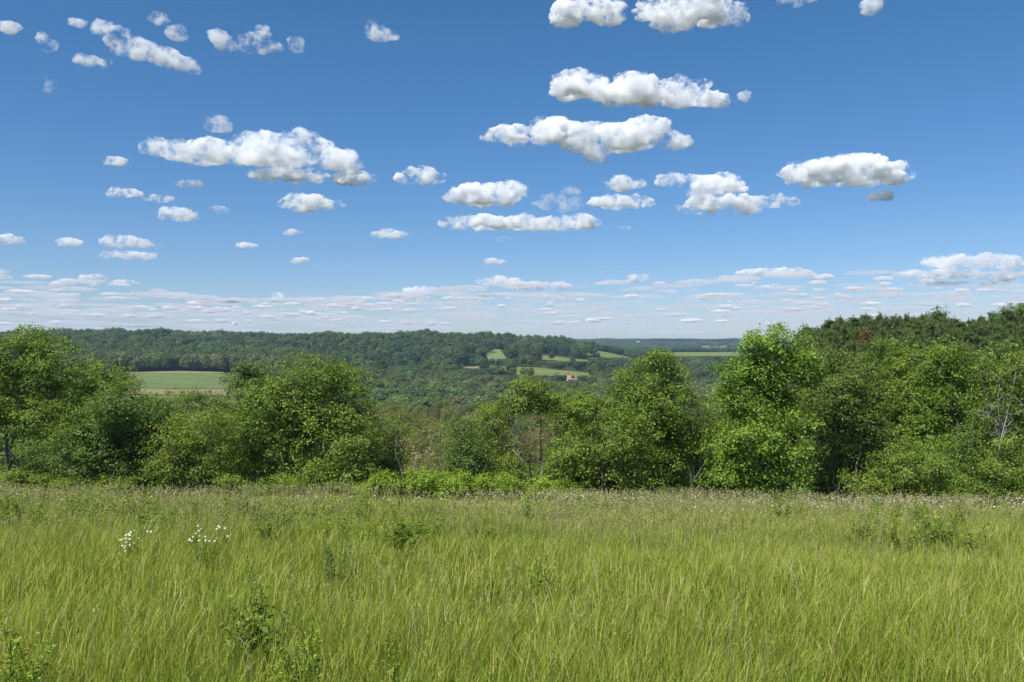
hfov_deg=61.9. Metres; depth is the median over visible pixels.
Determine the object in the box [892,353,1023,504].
understory tree
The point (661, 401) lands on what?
deciduous tree
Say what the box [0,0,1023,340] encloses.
sky
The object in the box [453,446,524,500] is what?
understory tree
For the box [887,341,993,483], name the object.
deciduous tree
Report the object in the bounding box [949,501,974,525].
meadow weed
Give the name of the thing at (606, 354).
hillside pasture
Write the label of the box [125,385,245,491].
deciduous tree
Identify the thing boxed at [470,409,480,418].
valley tree
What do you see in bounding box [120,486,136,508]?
meadow weed
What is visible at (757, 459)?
understory tree
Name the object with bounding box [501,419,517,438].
valley tree
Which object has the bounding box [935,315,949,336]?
pine tree
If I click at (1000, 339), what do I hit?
pine tree
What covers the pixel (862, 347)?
pine tree
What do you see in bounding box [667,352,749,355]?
plateau field
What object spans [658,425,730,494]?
understory tree
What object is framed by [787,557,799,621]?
dry stalk
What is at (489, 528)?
meadow weed
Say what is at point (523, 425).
valley tree
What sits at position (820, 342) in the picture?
pine tree
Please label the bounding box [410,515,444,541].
meadow weed
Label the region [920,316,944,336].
pine tree
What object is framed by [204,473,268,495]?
bramble bush
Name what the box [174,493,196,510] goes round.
meadow weed
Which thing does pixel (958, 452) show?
understory shrub
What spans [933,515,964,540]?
meadow weed
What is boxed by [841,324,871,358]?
pine tree
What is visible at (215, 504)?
meadow weed
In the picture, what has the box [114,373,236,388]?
crop field
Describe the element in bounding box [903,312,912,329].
pine tree
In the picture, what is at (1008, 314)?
pine tree
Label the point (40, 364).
deciduous tree
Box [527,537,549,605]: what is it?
weed plant
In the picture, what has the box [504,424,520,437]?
valley tree
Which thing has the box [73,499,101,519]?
meadow weed
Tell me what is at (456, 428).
valley tree
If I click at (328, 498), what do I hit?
meadow weed
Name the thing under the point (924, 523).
meadow weed
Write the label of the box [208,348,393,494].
deciduous tree
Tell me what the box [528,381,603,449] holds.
deciduous tree
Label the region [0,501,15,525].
meadow weed
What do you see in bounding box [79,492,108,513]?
meadow weed
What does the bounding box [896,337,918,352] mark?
pine tree
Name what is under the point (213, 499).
meadow weed
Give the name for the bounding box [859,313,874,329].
pine tree
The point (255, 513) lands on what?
meadow weed
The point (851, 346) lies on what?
pine tree
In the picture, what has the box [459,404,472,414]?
valley tree
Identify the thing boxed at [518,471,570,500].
bramble bush
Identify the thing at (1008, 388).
understory tree
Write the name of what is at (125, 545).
white flower plant
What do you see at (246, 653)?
dry stalk
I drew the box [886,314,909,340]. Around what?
pine tree
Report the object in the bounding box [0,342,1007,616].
ground
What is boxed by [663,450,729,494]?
understory shrub
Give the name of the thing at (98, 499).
meadow weed
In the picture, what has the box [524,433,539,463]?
valley tree
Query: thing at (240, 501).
meadow weed
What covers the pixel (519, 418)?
valley tree
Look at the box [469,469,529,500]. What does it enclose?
bramble bush
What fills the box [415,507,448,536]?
meadow weed
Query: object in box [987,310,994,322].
pine tree
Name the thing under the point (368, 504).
meadow weed
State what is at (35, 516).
meadow weed
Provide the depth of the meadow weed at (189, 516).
21.38 m
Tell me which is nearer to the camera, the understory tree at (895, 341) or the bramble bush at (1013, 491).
the bramble bush at (1013, 491)
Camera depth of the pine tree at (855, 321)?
112.83 m
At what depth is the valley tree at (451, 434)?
341.95 m
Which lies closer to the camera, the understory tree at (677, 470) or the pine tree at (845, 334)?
the understory tree at (677, 470)
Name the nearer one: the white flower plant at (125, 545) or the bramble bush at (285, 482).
the white flower plant at (125, 545)
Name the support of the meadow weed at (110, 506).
on the ground at (526, 364)
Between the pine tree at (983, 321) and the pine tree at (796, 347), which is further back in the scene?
the pine tree at (983, 321)
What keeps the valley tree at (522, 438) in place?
on the ground at (526, 364)
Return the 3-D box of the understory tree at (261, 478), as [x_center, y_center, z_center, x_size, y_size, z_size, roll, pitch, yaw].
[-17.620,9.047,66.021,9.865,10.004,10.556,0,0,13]
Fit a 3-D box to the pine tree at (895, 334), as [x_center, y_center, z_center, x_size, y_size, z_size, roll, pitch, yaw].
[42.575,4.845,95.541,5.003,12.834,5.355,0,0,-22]
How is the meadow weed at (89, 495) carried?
on the ground at (526, 364)
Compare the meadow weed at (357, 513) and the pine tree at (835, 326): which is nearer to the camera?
the meadow weed at (357, 513)
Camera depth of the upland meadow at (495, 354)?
1337.98 m
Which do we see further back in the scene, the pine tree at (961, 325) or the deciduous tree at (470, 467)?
the pine tree at (961, 325)
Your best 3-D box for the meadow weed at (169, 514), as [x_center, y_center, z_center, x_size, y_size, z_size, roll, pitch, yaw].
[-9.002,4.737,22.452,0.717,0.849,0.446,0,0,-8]
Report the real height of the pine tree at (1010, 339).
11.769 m
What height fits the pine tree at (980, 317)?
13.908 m
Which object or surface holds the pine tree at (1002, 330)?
on the ground at (526, 364)
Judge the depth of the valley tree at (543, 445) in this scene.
294.00 m
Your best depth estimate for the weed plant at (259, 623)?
6.40 m
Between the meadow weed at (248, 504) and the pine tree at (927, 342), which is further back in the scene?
the pine tree at (927, 342)
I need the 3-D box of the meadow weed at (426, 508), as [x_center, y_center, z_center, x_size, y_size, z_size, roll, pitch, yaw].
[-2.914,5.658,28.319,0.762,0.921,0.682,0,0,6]
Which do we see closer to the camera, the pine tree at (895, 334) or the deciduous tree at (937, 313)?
the pine tree at (895, 334)
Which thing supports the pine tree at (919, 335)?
on the ground at (526, 364)
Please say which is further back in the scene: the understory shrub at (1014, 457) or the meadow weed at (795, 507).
the understory shrub at (1014, 457)
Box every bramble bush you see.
[0,464,67,493]
[46,468,147,495]
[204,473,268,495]
[248,473,311,496]
[342,468,407,499]
[381,464,464,499]
[430,470,495,500]
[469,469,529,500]
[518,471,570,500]
[540,481,601,501]
[904,478,984,507]
[987,478,1023,504]
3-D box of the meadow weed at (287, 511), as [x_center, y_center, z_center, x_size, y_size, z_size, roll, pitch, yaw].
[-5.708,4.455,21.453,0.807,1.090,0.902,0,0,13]
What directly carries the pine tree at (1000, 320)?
on the ground at (526, 364)
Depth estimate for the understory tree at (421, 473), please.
68.21 m
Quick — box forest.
[0,327,785,441]
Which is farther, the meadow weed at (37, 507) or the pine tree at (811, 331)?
the pine tree at (811, 331)
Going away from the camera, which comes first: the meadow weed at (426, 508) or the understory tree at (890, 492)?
the meadow weed at (426, 508)
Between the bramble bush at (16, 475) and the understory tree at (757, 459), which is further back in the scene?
the understory tree at (757, 459)
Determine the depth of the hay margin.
922.54 m
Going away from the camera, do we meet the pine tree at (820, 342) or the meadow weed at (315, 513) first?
the meadow weed at (315, 513)
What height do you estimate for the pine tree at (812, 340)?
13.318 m
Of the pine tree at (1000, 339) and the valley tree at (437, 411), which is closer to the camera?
the pine tree at (1000, 339)
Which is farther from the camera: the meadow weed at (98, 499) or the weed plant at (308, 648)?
the meadow weed at (98, 499)
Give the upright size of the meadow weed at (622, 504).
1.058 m
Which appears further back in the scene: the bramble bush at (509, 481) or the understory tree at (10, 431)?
the understory tree at (10, 431)
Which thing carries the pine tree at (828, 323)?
on the ground at (526, 364)
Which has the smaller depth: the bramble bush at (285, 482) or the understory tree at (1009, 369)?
the bramble bush at (285, 482)
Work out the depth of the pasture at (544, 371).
1082.48 m
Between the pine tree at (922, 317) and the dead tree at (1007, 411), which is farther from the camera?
the pine tree at (922, 317)
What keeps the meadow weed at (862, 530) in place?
on the ground at (526, 364)
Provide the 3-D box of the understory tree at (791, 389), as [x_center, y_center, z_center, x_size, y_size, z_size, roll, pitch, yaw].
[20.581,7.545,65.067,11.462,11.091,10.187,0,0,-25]
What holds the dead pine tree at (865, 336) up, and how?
on the ground at (526, 364)
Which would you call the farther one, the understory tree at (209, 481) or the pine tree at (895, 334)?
the pine tree at (895, 334)
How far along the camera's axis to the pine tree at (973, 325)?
108.73 m
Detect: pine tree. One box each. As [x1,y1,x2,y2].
[782,334,802,381]
[782,336,806,379]
[784,324,813,360]
[785,333,824,389]
[804,328,817,337]
[808,336,826,355]
[813,325,822,334]
[817,329,825,346]
[819,317,834,330]
[822,339,841,368]
[823,327,843,353]
[824,320,841,337]
[833,315,852,337]
[839,323,852,346]
[840,338,863,372]
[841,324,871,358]
[845,319,855,333]
[847,315,861,326]
[857,328,871,351]
[857,341,877,363]
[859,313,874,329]
[864,317,881,335]
[865,327,877,339]
[866,335,887,368]
[875,313,882,326]
[878,315,893,333]
[880,325,893,348]
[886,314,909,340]
[890,328,899,338]
[893,327,922,348]
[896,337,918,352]
[898,316,931,341]
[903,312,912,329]
[910,326,929,349]
[916,312,926,321]
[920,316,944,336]
[921,320,942,348]
[922,337,940,361]
[933,321,951,344]
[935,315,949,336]
[942,317,958,334]
[946,326,967,347]
[948,319,973,343]
[954,338,971,363]
[959,346,981,361]
[962,329,979,346]
[964,317,976,330]
[968,321,981,334]
[969,323,992,354]
[975,314,985,323]
[979,318,991,326]
[985,321,1006,336]
[985,330,1003,355]
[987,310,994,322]
[988,323,1010,345]
[989,335,1023,363]
[992,315,1011,330]
[997,307,1019,324]
[1002,320,1018,338]
[1011,315,1023,337]
[1015,329,1023,350]
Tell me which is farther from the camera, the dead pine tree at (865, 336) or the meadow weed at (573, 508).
the dead pine tree at (865, 336)
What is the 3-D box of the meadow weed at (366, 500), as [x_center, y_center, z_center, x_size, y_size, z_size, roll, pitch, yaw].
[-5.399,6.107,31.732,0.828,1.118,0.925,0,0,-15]
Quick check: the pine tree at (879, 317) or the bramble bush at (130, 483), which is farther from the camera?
the pine tree at (879, 317)
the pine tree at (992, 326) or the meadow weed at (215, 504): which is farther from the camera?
the pine tree at (992, 326)
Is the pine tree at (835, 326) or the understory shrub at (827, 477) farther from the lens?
the pine tree at (835, 326)
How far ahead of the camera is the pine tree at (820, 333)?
113.79 m
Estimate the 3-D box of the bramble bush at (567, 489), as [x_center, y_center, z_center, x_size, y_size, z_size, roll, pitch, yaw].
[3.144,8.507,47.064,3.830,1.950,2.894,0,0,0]
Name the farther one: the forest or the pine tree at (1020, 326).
the forest
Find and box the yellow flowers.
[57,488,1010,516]
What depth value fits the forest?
1152.66 m
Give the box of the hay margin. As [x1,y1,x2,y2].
[127,371,222,373]
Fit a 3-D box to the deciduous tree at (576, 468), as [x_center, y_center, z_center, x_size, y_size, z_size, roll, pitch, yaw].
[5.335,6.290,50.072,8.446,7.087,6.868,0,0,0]
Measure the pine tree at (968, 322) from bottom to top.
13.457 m
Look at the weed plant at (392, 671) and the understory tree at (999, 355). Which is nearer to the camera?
the weed plant at (392, 671)
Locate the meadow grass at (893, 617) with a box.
[0,489,1023,681]
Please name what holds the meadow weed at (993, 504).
on the ground at (526, 364)
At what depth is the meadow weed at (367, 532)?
17.45 m
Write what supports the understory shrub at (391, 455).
on the ground at (526, 364)
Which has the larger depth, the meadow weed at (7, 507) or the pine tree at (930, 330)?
the pine tree at (930, 330)
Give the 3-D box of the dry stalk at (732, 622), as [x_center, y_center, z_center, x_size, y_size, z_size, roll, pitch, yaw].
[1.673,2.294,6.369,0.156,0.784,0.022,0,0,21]
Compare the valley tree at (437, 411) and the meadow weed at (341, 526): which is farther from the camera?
the valley tree at (437, 411)
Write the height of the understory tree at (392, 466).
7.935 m
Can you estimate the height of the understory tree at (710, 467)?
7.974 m
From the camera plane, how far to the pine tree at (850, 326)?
108.61 m
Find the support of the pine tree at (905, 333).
on the ground at (526, 364)
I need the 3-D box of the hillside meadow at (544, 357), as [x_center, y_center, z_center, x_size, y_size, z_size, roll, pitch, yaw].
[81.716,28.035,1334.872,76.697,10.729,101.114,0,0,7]
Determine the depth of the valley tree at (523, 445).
300.46 m
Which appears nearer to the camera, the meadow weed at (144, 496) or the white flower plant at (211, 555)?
the white flower plant at (211, 555)
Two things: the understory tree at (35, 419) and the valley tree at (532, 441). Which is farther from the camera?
the valley tree at (532, 441)
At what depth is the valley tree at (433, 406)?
493.61 m
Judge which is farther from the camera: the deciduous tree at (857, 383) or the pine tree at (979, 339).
the pine tree at (979, 339)
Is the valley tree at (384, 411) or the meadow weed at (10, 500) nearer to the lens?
the meadow weed at (10, 500)
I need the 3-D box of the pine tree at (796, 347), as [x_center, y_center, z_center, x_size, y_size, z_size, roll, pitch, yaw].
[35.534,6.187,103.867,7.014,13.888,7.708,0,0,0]
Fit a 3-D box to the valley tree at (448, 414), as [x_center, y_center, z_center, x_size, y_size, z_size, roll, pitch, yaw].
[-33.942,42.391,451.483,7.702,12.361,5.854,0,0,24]
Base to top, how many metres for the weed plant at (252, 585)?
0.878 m
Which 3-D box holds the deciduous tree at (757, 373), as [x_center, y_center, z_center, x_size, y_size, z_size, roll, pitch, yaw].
[14.168,4.330,49.035,8.125,11.031,6.903,0,0,-38]
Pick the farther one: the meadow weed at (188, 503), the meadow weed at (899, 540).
the meadow weed at (188, 503)
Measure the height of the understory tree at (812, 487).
12.103 m
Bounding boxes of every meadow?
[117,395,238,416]
[480,349,505,361]
[542,355,587,361]
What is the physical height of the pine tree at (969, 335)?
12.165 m
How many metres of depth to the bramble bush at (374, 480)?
47.65 m
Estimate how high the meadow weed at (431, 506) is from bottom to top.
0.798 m
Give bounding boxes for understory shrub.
[0,426,112,493]
[349,410,432,498]
[395,423,462,498]
[518,424,579,497]
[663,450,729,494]
[785,437,880,502]
[833,453,907,502]
[864,434,971,505]
[924,420,993,495]
[939,434,1023,501]
[976,442,1023,500]
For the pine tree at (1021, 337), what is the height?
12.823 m
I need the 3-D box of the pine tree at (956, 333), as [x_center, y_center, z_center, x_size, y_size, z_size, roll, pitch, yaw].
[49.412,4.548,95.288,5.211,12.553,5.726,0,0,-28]
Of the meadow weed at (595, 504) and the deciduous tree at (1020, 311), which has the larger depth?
the deciduous tree at (1020, 311)
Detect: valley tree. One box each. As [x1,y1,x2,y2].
[376,403,385,412]
[380,408,389,417]
[386,403,399,414]
[405,405,413,413]
[420,438,448,453]
[422,445,443,461]
[430,404,441,412]
[434,408,441,421]
[440,400,450,408]
[440,405,453,416]
[442,410,452,420]
[443,426,460,440]
[445,423,465,436]
[453,410,462,423]
[454,404,465,417]
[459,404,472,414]
[469,402,481,411]
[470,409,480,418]
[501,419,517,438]
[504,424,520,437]
[513,413,523,423]
[515,430,529,455]
[515,434,531,462]
[516,418,536,434]
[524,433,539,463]
[527,424,541,435]
[532,437,548,466]
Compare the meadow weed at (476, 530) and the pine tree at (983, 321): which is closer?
the meadow weed at (476, 530)
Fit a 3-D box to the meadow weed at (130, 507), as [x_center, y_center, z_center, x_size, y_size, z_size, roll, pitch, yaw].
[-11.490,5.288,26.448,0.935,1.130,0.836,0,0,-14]
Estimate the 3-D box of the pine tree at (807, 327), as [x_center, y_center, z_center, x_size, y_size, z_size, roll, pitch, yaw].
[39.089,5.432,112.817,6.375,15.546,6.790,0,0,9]
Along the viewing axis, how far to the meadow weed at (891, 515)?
21.57 m
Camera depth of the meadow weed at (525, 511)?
29.13 m
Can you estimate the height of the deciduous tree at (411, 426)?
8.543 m
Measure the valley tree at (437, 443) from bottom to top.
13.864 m
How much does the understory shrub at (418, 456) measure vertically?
5.292 m
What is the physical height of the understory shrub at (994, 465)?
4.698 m
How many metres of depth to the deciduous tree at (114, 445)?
49.56 m
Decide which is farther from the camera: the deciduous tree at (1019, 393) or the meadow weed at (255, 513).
the deciduous tree at (1019, 393)
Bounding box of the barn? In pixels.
[566,375,576,380]
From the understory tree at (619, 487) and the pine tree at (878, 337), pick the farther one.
the pine tree at (878, 337)
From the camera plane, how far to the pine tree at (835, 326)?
103.97 m
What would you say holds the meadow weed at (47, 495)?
on the ground at (526, 364)
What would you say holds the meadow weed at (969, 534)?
on the ground at (526, 364)
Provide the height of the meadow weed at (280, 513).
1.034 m
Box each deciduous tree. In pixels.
[0,322,113,485]
[43,352,147,491]
[51,379,195,494]
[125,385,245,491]
[130,402,253,498]
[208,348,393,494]
[218,358,275,491]
[379,408,457,494]
[436,413,496,496]
[453,393,537,499]
[481,366,573,498]
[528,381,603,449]
[531,388,673,498]
[592,344,707,498]
[676,389,737,497]
[688,320,837,502]
[788,336,914,503]
[852,335,953,504]
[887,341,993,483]
[921,305,952,328]
[950,348,1023,501]
[990,302,1023,323]
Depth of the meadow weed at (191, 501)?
29.63 m
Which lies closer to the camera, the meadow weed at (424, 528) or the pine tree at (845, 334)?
the meadow weed at (424, 528)
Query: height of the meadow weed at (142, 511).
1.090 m
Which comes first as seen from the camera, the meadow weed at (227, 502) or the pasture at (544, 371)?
the meadow weed at (227, 502)
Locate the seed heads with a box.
[0,479,1023,681]
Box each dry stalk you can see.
[235,635,251,680]
[728,597,746,658]
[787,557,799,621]
[958,581,973,635]
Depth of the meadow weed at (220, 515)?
22.49 m
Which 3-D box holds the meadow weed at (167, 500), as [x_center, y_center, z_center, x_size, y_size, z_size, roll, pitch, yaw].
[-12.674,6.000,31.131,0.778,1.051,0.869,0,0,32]
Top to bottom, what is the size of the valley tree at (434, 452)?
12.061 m
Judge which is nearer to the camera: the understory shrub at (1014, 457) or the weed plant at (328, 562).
the weed plant at (328, 562)
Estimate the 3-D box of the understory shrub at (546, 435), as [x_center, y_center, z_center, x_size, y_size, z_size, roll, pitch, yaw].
[2.325,8.420,57.257,4.998,5.834,3.395,0,0,-19]
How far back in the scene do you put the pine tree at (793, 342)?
108.03 m
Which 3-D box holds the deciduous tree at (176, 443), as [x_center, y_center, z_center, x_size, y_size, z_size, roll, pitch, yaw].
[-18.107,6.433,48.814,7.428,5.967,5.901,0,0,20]
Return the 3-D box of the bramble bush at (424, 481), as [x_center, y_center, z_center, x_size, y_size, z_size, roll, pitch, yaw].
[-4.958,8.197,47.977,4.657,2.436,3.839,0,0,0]
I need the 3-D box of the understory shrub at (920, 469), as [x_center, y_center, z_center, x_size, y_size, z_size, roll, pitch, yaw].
[22.930,7.588,48.378,5.602,4.775,5.836,0,0,28]
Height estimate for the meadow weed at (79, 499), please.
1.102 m
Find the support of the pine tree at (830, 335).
on the ground at (526, 364)
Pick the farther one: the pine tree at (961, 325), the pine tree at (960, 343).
the pine tree at (961, 325)
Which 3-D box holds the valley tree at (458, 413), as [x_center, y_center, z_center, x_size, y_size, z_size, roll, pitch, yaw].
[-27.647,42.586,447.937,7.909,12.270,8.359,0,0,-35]
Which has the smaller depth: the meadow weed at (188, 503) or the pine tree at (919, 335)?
the meadow weed at (188, 503)
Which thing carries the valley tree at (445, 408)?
on the ground at (526, 364)
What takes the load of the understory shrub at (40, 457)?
on the ground at (526, 364)
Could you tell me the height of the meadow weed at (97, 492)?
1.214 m
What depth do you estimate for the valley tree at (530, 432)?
356.38 m
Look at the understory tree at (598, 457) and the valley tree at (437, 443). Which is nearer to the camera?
the understory tree at (598, 457)
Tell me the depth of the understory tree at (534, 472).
67.76 m
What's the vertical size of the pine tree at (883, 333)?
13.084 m
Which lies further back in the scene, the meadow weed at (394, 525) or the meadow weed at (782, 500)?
the meadow weed at (782, 500)
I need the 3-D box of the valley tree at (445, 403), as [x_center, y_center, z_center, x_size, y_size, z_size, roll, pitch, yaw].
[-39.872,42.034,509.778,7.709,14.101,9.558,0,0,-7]
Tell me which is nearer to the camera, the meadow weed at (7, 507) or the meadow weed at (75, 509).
the meadow weed at (75, 509)
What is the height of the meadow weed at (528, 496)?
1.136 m
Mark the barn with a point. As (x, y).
(568, 378)
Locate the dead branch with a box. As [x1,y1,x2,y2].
[687,458,719,497]
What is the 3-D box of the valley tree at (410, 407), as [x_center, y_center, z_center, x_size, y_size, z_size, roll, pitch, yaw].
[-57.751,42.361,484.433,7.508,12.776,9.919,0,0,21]
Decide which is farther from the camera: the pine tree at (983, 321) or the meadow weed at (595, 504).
the pine tree at (983, 321)
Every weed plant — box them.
[0,619,54,681]
[219,577,290,676]
[233,550,265,594]
[264,623,323,681]
[319,540,361,585]
[380,635,403,681]
[474,545,495,609]
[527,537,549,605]
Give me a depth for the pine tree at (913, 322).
103.66 m
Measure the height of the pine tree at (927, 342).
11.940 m
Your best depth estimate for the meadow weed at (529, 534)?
19.21 m
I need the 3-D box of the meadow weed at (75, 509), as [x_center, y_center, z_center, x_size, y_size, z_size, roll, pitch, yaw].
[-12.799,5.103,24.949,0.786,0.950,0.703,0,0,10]
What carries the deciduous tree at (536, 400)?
on the ground at (526, 364)
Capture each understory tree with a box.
[0,348,67,493]
[0,374,65,490]
[12,374,126,491]
[83,390,201,496]
[128,427,213,490]
[171,427,246,495]
[232,409,331,494]
[276,406,374,494]
[324,409,414,497]
[365,436,418,495]
[400,453,444,497]
[426,439,491,498]
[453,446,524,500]
[518,436,586,500]
[567,417,634,500]
[585,406,686,499]
[634,405,721,500]
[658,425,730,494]
[687,419,740,500]
[702,393,820,501]
[730,372,830,499]
[754,349,898,506]
[786,352,922,503]
[851,365,939,498]
[865,332,944,484]
[872,334,981,432]
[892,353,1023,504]
[941,335,1023,505]
[959,351,1023,504]
[976,346,1023,451]
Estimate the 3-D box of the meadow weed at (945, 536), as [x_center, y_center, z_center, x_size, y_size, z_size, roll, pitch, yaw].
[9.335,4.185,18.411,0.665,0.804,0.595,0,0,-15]
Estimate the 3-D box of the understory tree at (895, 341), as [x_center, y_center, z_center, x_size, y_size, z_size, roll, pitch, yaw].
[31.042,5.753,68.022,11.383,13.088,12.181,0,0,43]
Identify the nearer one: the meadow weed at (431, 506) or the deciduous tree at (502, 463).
the meadow weed at (431, 506)
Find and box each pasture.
[475,365,588,378]
[587,351,629,357]
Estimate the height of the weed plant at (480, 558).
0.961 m
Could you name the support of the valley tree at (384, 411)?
on the ground at (526, 364)
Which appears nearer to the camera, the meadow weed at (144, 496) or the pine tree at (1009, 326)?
the meadow weed at (144, 496)
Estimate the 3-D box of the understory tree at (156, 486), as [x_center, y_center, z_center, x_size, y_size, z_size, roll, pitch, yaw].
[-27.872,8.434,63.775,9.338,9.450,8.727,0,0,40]
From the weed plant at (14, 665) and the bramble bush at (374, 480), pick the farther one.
the bramble bush at (374, 480)
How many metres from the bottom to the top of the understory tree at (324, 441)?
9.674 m
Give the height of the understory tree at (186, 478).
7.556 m
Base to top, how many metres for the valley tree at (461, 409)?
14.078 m
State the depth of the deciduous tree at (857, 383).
53.23 m
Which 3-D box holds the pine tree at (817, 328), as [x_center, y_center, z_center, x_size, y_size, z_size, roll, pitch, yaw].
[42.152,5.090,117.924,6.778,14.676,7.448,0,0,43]
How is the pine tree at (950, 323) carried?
on the ground at (526, 364)
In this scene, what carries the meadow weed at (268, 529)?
on the ground at (526, 364)
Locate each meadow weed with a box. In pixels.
[0,488,22,513]
[0,490,23,511]
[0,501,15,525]
[10,483,34,503]
[10,492,48,521]
[23,504,48,524]
[37,486,60,504]
[59,498,88,520]
[62,488,92,506]
[70,489,90,506]
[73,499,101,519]
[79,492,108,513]
[81,485,106,503]
[83,505,108,527]
[88,490,115,509]
[104,491,131,517]
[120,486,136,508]
[125,492,156,518]
[134,485,154,508]
[134,497,158,525]
[142,499,181,529]
[156,493,178,510]
[157,505,178,524]
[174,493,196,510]
[175,494,198,512]
[178,509,203,527]
[180,491,208,508]
[200,490,225,509]
[202,491,226,514]
[213,506,228,524]
[218,496,237,510]
[231,490,258,517]
[232,491,249,511]
[247,503,264,521]
[252,511,285,541]
[255,498,287,524]
[265,498,303,528]
[302,501,321,519]
[317,505,353,540]
[323,491,342,513]
[342,497,368,522]
[347,519,378,543]
[358,491,376,509]
[362,499,374,511]
[374,505,418,551]
[389,515,421,554]
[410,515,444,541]
[413,498,434,514]
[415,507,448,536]
[424,501,437,511]
[462,519,489,542]
[481,517,508,539]
[514,522,539,543]
[516,487,538,506]
[521,500,531,517]
[563,501,583,516]
[587,492,608,511]
[613,493,631,512]
[767,495,793,517]
[770,493,787,508]
[791,500,804,515]
[851,512,883,542]
[867,495,903,539]
[884,518,924,550]
[906,499,924,521]
[910,496,926,509]
[913,504,955,546]
[926,515,960,550]
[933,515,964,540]
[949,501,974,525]
[949,517,989,550]
[985,494,1003,509]
[1003,506,1023,519]
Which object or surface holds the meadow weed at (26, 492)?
on the ground at (526, 364)
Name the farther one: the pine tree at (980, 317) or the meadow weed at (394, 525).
the pine tree at (980, 317)
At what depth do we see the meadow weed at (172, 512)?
20.10 m
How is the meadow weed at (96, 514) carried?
on the ground at (526, 364)
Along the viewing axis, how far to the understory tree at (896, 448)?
63.70 m
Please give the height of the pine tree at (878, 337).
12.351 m
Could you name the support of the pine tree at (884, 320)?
on the ground at (526, 364)
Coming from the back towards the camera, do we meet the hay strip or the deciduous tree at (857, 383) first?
the hay strip
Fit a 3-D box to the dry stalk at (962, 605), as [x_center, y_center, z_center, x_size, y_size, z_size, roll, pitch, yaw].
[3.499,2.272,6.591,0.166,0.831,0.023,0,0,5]
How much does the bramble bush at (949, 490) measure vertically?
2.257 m
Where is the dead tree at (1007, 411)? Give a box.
[971,363,1023,497]
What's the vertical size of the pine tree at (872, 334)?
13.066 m
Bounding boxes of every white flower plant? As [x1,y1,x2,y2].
[115,530,151,558]
[188,525,228,569]
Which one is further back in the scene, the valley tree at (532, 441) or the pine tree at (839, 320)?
the valley tree at (532, 441)
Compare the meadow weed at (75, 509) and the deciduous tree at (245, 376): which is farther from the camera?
the deciduous tree at (245, 376)
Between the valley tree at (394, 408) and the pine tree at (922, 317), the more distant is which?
the valley tree at (394, 408)
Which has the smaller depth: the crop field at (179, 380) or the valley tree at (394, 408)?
the valley tree at (394, 408)
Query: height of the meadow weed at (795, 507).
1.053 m
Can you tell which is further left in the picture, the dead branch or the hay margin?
the hay margin
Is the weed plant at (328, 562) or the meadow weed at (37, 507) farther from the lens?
the meadow weed at (37, 507)
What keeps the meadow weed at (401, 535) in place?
on the ground at (526, 364)
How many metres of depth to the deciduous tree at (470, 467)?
50.75 m
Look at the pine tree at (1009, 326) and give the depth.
98.39 m
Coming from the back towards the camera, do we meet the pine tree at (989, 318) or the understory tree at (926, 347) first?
the pine tree at (989, 318)
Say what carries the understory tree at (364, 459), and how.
on the ground at (526, 364)
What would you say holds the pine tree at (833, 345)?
on the ground at (526, 364)
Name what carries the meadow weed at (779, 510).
on the ground at (526, 364)
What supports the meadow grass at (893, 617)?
on the ground at (526, 364)
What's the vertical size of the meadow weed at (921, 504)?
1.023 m
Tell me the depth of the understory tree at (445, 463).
67.40 m
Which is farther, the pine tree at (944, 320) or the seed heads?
the pine tree at (944, 320)
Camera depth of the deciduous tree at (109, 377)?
57.45 m
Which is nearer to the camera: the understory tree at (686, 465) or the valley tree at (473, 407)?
the understory tree at (686, 465)
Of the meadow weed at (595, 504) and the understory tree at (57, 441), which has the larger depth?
the understory tree at (57, 441)
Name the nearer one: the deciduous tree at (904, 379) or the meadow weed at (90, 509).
the meadow weed at (90, 509)
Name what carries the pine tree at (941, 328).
on the ground at (526, 364)
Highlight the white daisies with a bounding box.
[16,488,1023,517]
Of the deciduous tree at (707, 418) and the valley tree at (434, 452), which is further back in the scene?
the valley tree at (434, 452)
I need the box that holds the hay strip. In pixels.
[127,388,231,395]
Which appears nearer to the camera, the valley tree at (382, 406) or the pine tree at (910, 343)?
the pine tree at (910, 343)
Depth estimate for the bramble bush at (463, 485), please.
46.93 m
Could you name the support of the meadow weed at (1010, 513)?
on the ground at (526, 364)
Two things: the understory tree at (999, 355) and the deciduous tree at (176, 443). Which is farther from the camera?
the understory tree at (999, 355)
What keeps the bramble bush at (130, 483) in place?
on the ground at (526, 364)
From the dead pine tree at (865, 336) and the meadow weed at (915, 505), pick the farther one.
the dead pine tree at (865, 336)
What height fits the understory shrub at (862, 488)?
3.418 m
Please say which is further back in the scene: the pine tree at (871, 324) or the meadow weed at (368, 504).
the pine tree at (871, 324)
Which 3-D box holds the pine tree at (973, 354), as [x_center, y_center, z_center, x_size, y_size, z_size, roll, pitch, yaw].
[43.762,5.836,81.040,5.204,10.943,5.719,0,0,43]

